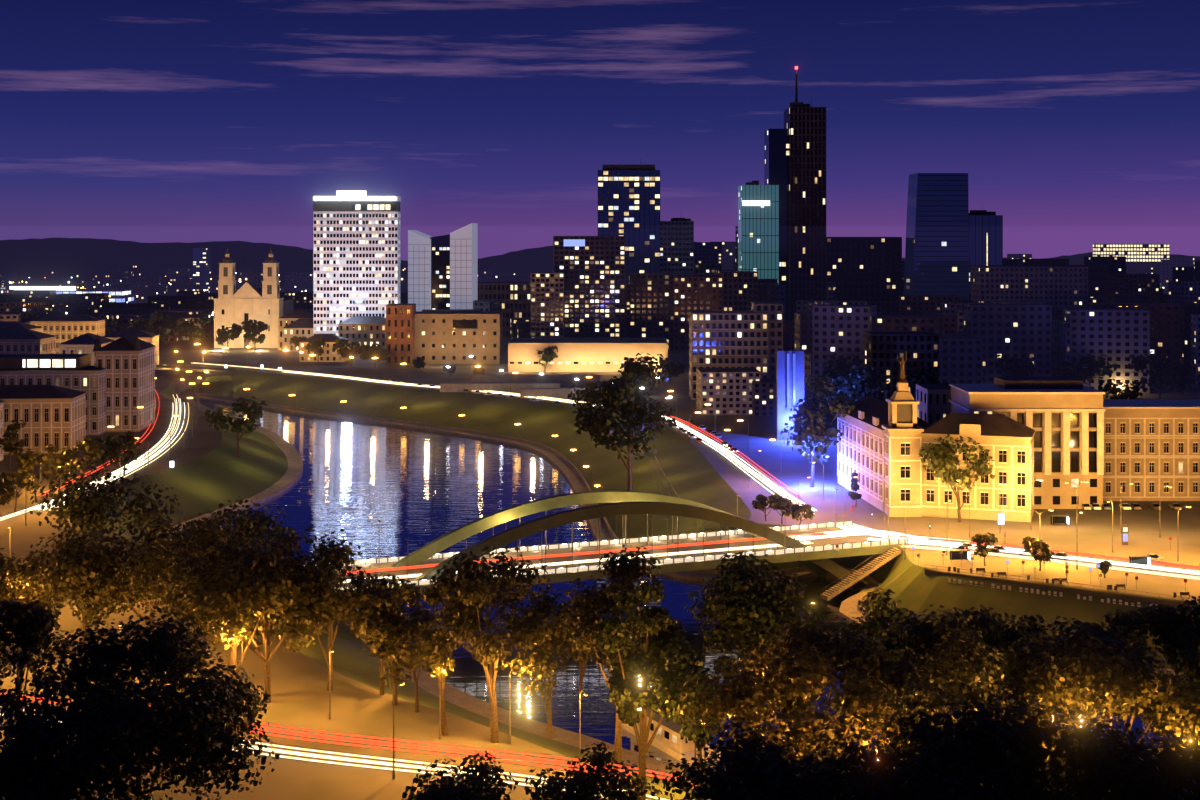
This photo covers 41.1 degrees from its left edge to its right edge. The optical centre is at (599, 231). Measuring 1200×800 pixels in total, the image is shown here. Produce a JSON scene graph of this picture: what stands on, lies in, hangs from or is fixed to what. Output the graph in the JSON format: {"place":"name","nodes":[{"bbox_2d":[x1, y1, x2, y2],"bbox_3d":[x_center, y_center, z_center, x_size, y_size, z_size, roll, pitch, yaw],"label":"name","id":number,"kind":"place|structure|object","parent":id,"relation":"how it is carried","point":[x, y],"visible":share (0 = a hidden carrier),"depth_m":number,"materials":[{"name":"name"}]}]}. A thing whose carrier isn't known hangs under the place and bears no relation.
{"place":"outdoors","nodes":[
{"label":"outdoors","id":0,"kind":"place"},
{"bbox_2d":[0,281,1199,799],"bbox_3d":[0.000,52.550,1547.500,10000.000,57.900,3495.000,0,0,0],"label":"ground","id":1,"kind":"structure","parent":0,"point":[210,471],"depth_m":388.36,"materials":[{"name":"grey asphalt"}]},
{"bbox_2d":[0,314,158,460],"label":"apartment buildings","id":2,"kind":"structure","parent":1,"relation":"on","point":[66,380],"depth_m":559.74,"materials":[{"name":"yellow paint"}]},
{"bbox_2d":[155,365,234,392],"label":"plaza","id":3,"kind":"structure","parent":1,"relation":"on","point":[172,374],"depth_m":784.61,"materials":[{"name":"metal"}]},
{"bbox_2d":[213,245,312,349],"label":"church","id":4,"kind":"structure","parent":1,"relation":"on","point":[270,304],"depth_m":965.52,"materials":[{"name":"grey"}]},
{"bbox_2d":[0,396,672,762],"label":"riverside trees","id":5,"kind":"object","parent":1,"relation":"on","point":[223,562],"depth_m":237.56,"materials":[{"name":"green plant"}]},
{"bbox_2d":[100,303,938,439],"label":"buildings","id":6,"kind":"structure","parent":1,"relation":"on","point":[407,333],"depth_m":800.00,"materials":[{"name":"paint"}]},
{"bbox_2d":[4,343,1191,778],"bbox_3d":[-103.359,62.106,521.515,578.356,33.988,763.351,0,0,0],"label":"street lamps","id":7,"kind":"object","parent":1,"relation":"on","point":[596,485],"visible":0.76,"depth_m":366.04,"materials":[{"name":"metal"}]},
{"bbox_2d":[0,551,1199,799],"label":"hillside trees","id":8,"kind":"object","parent":1,"relation":"on","point":[962,727],"depth_m":123.46,"materials":[{"name":"green plant"}]},
{"bbox_2d":[0,242,1199,392],"bbox_3d":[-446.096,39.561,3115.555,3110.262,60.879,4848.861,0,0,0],"label":"city blocks","id":9,"kind":"structure","parent":1,"relation":"on","point":[1120,318],"depth_m":943.02,"materials":[{"name":"grey stone"}]},
{"bbox_2d":[281,488,922,635],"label":"arch bridge","id":10,"kind":"structure","parent":1,"relation":"on","point":[816,555],"depth_m":343.18,"materials":[{"name":"concrete"}]},
{"bbox_2d":[21,297,1199,577],"bbox_3d":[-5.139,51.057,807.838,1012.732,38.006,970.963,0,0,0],"label":"city trees","id":11,"kind":"object","parent":1,"relation":"on","point":[603,427],"depth_m":438.97,"materials":[{"name":"green plant"}]},
{"bbox_2d":[193,66,1169,399],"bbox_3d":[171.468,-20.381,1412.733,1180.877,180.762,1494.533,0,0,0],"label":"skyscrapers","id":12,"kind":"structure","parent":1,"relation":"on","point":[953,246],"depth_m":991.15,"materials":[{"name":"grey"}]},
{"bbox_2d":[169,365,1199,764],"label":"street furniture","id":13,"kind":"object","parent":1,"relation":"on","point":[667,739],"visible":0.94,"depth_m":319.16,"materials":[{"name":"metal"}]},
{"bbox_2d":[383,379,1199,565],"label":"parked cars","id":14,"kind":"object","parent":1,"relation":"on","point":[1123,506],"visible":0.79,"depth_m":403.83,"materials":[{"name":"paint"}]},
{"bbox_2d":[837,351,1034,521],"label":"corner building","id":15,"kind":"structure","parent":1,"relation":"on","point":[878,442],"depth_m":392.98,"materials":[{"name":"yellow paint"}]},
{"bbox_2d":[916,377,1199,508],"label":"office buildings","id":16,"kind":"structure","parent":1,"relation":"on","point":[1108,449],"depth_m":416.09,"materials":[{"name":"beige paint"}]},
{"bbox_2d":[0,238,1199,280],"bbox_3d":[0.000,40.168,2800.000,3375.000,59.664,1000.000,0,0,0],"label":"hill","id":17,"kind":"structure","parent":0,"point":[40,259],"depth_m":2694.43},
{"bbox_2d":[0,363,1199,799],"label":"light trails","id":18,"kind":"object","parent":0,"point":[910,537],"visible":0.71,"depth_m":333.48,"materials":[{"name":"white"}]},
{"bbox_2d":[0,0,1199,260],"label":"sky","id":19,"kind":"structure","parent":0,"point":[1076,123],"materials":[{"name":"purple"}]},
{"bbox_2d":[174,399,1191,775],"bbox_3d":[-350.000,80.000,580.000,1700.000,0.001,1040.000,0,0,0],"label":"river water","id":20,"kind":"structure","parent":0,"point":[360,481],"depth_m":454.71,"materials":[{"name":"blue liquid"}]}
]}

